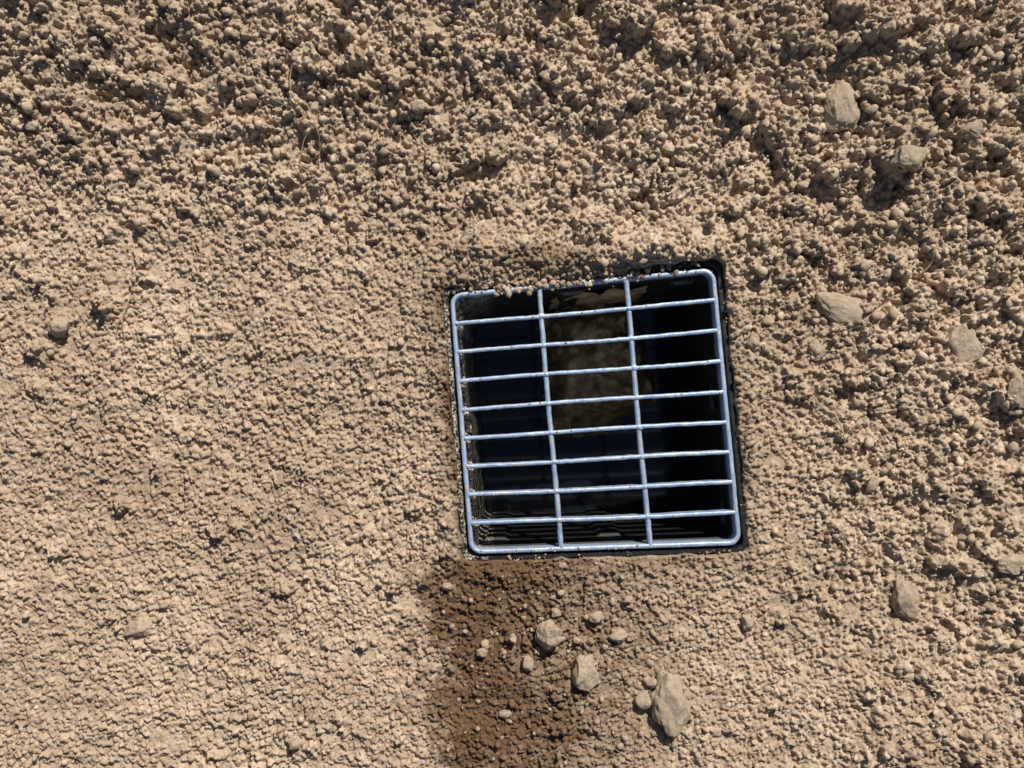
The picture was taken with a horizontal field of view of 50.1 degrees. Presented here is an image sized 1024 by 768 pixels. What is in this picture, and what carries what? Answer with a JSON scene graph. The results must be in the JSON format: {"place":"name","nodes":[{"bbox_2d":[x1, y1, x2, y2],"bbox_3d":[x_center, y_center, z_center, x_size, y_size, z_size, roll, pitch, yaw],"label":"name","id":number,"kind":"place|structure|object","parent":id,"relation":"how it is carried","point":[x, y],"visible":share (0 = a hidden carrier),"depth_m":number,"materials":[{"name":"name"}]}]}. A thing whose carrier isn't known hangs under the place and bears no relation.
{"place":"outdoors","nodes":[
{"label":"outdoors","id":0,"kind":"place"},
{"bbox_2d":[0,0,1023,767],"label":"ground","id":1,"kind":"structure","parent":0,"point":[144,478],"depth_m":1.30,"materials":[{"name":"soil"}]},
{"bbox_2d":[25,121,39,130],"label":"rock","id":2,"kind":"object","parent":1,"relation":"on","point":[32,125],"visible":1,"depth_m":1.29,"materials":[{"name":"beige stone"}]},
{"bbox_2d":[48,316,68,337],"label":"rock","id":3,"kind":"object","parent":1,"relation":"on","point":[58,326],"visible":1,"depth_m":1.29,"materials":[{"name":"beige stone"}]},
{"bbox_2d":[111,101,125,110],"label":"rock","id":4,"kind":"object","parent":1,"relation":"on","point":[117,106],"visible":1,"depth_m":1.29,"materials":[{"name":"beige stone"}]},
{"bbox_2d":[116,295,130,339],"bbox_3d":[-0.460,-0.079,1.296,0.011,0.007,0.054,7,90,0],"label":"twig","id":5,"kind":"object","parent":1,"relation":"on","point":[123,313],"visible":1,"depth_m":1.29,"materials":[{"name":"beige wood"}]},
{"bbox_2d":[123,619,152,637],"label":"rock","id":6,"kind":"object","parent":1,"relation":"on","point":[138,628],"visible":1,"depth_m":1.30,"materials":[{"name":"beige stone"}]},
{"bbox_2d":[289,738,300,749],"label":"rock","id":7,"kind":"object","parent":1,"relation":"on","point":[294,743],"visible":1,"depth_m":1.29,"materials":[{"name":"beige stone"}]},
{"bbox_2d":[411,99,427,113],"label":"rock","id":8,"kind":"object","parent":1,"relation":"on","point":[419,106],"visible":1,"depth_m":1.27,"materials":[{"name":"beige stone"}]},
{"bbox_2d":[442,582,453,590],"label":"rock","id":9,"kind":"object","parent":1,"relation":"on","point":[447,586],"visible":1,"depth_m":1.29,"materials":[{"name":"beige stone"}]},
{"bbox_2d":[476,647,487,657],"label":"rock","id":10,"kind":"object","parent":1,"relation":"on","point":[481,652],"visible":1,"depth_m":1.29,"materials":[{"name":"beige stone"}]},
{"bbox_2d":[498,710,511,718],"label":"rock","id":11,"kind":"object","parent":1,"relation":"on","point":[505,714],"visible":1,"depth_m":1.30,"materials":[{"name":"brown stone"}]},
{"bbox_2d":[510,636,516,643],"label":"rock","id":12,"kind":"object","parent":1,"relation":"on","point":[513,639],"visible":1,"depth_m":1.29,"materials":[{"name":"beige stone"}]},
{"bbox_2d":[100,58,934,753],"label":"dry roots","id":13,"kind":"object","parent":1,"relation":"on","point":[320,178],"visible":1,"depth_m":1.28,"materials":[{"name":"beige"}]},
{"bbox_2d":[16,6,1023,767],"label":"pebbles","id":14,"kind":"object","parent":1,"relation":"on","point":[560,564],"visible":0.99,"depth_m":1.30,"materials":[{"name":"beige stone"}]},
{"bbox_2d":[522,655,533,671],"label":"rock","id":15,"kind":"object","parent":1,"relation":"on","point":[527,662],"visible":1,"depth_m":1.29,"materials":[{"name":"beige stone"}]},
{"bbox_2d":[535,619,562,650],"bbox_3d":[0.043,0.296,1.294,0.033,0.028,0.032,42,90,0],"label":"rock","id":16,"kind":"object","parent":1,"relation":"on","point":[549,633],"visible":1,"depth_m":1.28,"materials":[{"name":"brown stone"}]},
{"bbox_2d":[551,607,560,616],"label":"rock","id":17,"kind":"object","parent":1,"relation":"on","point":[556,612],"visible":1,"depth_m":1.29,"materials":[{"name":"beige stone"}]},
{"bbox_2d":[573,637,581,643],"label":"rock","id":18,"kind":"object","parent":1,"relation":"on","point":[576,640],"visible":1,"depth_m":1.30,"materials":[{"name":"beige stone"}]},
{"bbox_2d":[571,654,599,691],"bbox_3d":[0.087,0.342,1.296,0.033,0.027,0.044,0,90,0],"label":"rock","id":19,"kind":"object","parent":1,"relation":"on","point":[585,675],"visible":1,"depth_m":1.29,"materials":[{"name":"beige stone"}]},
{"bbox_2d":[443,261,747,559],"bbox_3d":[0.096,0.042,1.462,0.340,0.317,0.349,-6,90,0],"label":"catch basin","id":20,"kind":"object","parent":1,"relation":"in","point":[680,349],"visible":0.85,"depth_m":1.52,"materials":[{"name":"black plastic"}]},
{"bbox_2d":[429,262,747,560],"bbox_3d":[0.091,0.042,1.312,0.355,0.040,0.355,-6,90,0],"label":"soil debris","id":21,"kind":"object","parent":20,"relation":"in","point":[543,283],"visible":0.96,"depth_m":1.30,"materials":[{"name":"brown soil"}]},
{"bbox_2d":[450,269,740,553],"bbox_3d":[0.097,0.041,1.310,0.323,0.028,0.330,-5,90,0],"label":"drain grate","id":22,"kind":"object","parent":20,"relation":"in","point":[730,480],"visible":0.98,"depth_m":1.30,"materials":[{"name":"metal"}]},
{"bbox_2d":[588,610,603,622],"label":"rock","id":23,"kind":"object","parent":1,"relation":"on","point":[596,617],"visible":1,"depth_m":1.29,"materials":[{"name":"beige stone"}]},
{"bbox_2d":[609,628,627,642],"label":"rock","id":24,"kind":"object","parent":1,"relation":"on","point":[619,635],"visible":1,"depth_m":1.30,"materials":[{"name":"beige stone"}]},
{"bbox_2d":[623,595,632,602],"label":"rock","id":25,"kind":"object","parent":1,"relation":"on","point":[627,599],"visible":1,"depth_m":1.29,"materials":[{"name":"beige stone"}]},
{"bbox_2d":[635,693,651,709],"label":"rock","id":26,"kind":"object","parent":1,"relation":"on","point":[643,701],"visible":1,"depth_m":1.29,"materials":[{"name":"brown stone"}]},
{"bbox_2d":[646,678,656,688],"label":"rock","id":27,"kind":"object","parent":1,"relation":"on","point":[651,683],"visible":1,"depth_m":1.30,"materials":[{"name":"beige stone"}]},
{"bbox_2d":[650,671,690,737],"bbox_3d":[0.188,0.379,1.294,0.049,0.033,0.078,0,90,0],"label":"rock","id":28,"kind":"object","parent":1,"relation":"on","point":[671,711],"visible":1,"depth_m":1.28,"materials":[{"name":"beige stone"}]},
{"bbox_2d":[741,614,753,630],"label":"rock","id":29,"kind":"object","parent":1,"relation":"on","point":[747,621],"visible":1,"depth_m":1.29,"materials":[{"name":"beige stone"}]},
{"bbox_2d":[747,331,759,350],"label":"rock","id":30,"kind":"object","parent":1,"relation":"on","point":[753,340],"visible":1,"depth_m":1.29,"materials":[{"name":"beige stone"}]},
{"bbox_2d":[808,337,824,361],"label":"rock","id":31,"kind":"object","parent":1,"relation":"on","point":[816,348],"visible":1,"depth_m":1.29,"materials":[{"name":"beige stone"}]},
{"bbox_2d":[811,395,845,453],"bbox_3d":[0.378,0.044,1.290,0.015,0.014,0.083,-30,90,0],"label":"twig","id":32,"kind":"object","parent":1,"relation":"on","point":[836,418],"visible":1,"depth_m":1.29,"materials":[{"name":"beige wood"}]},
{"bbox_2d":[822,79,859,132],"bbox_3d":[0.382,-0.324,1.272,0.043,0.028,0.064,0,90,0],"label":"rock","id":33,"kind":"object","parent":1,"relation":"on","point":[841,108],"visible":1,"depth_m":1.26,"materials":[{"name":"beige stone"}]},
{"bbox_2d":[814,292,874,328],"bbox_3d":[0.394,-0.086,1.297,0.079,0.026,0.036,15,90,0],"label":"rock","id":34,"kind":"object","parent":1,"relation":"on","point":[839,308],"visible":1,"depth_m":1.29,"materials":[{"name":"beige stone"}]},
{"bbox_2d":[865,474,878,493],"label":"rock","id":35,"kind":"object","parent":1,"relation":"on","point":[871,485],"visible":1,"depth_m":1.29,"materials":[{"name":"beige stone"}]},
{"bbox_2d":[891,578,920,621],"bbox_3d":[0.468,0.256,1.296,0.035,0.028,0.053,0,90,0],"label":"rock","id":36,"kind":"object","parent":1,"relation":"on","point":[906,600],"visible":1,"depth_m":1.29,"materials":[{"name":"brown stone"}]},
{"bbox_2d":[890,145,926,168],"bbox_3d":[0.452,-0.260,1.249,0.039,0.024,0.027,0,90,0],"label":"rock","id":37,"kind":"object","parent":1,"relation":"on","point":[905,156],"visible":1,"depth_m":1.24,"materials":[{"name":"brown stone"}]},
{"bbox_2d":[944,323,983,370],"bbox_3d":[0.532,-0.041,1.284,0.048,0.020,0.060,0,90,0],"label":"rock","id":38,"kind":"object","parent":1,"relation":"on","point":[963,343],"visible":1,"depth_m":1.27,"materials":[{"name":"brown stone"}]},
{"bbox_2d":[959,119,987,139],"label":"rock","id":39,"kind":"object","parent":1,"relation":"on","point":[972,130],"visible":1,"depth_m":1.25,"materials":[{"name":"brown stone"}]},
{"bbox_2d":[997,554,1023,574],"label":"rock","id":40,"kind":"object","parent":1,"relation":"on","point":[1012,564],"visible":1,"depth_m":1.27,"materials":[{"name":"beige stone"}]},
{"bbox_2d":[1007,375,1023,408],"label":"rock","id":41,"kind":"object","parent":1,"relation":"on","point":[1016,385],"visible":1,"depth_m":1.26,"materials":[{"name":"brown stone"}]}
]}

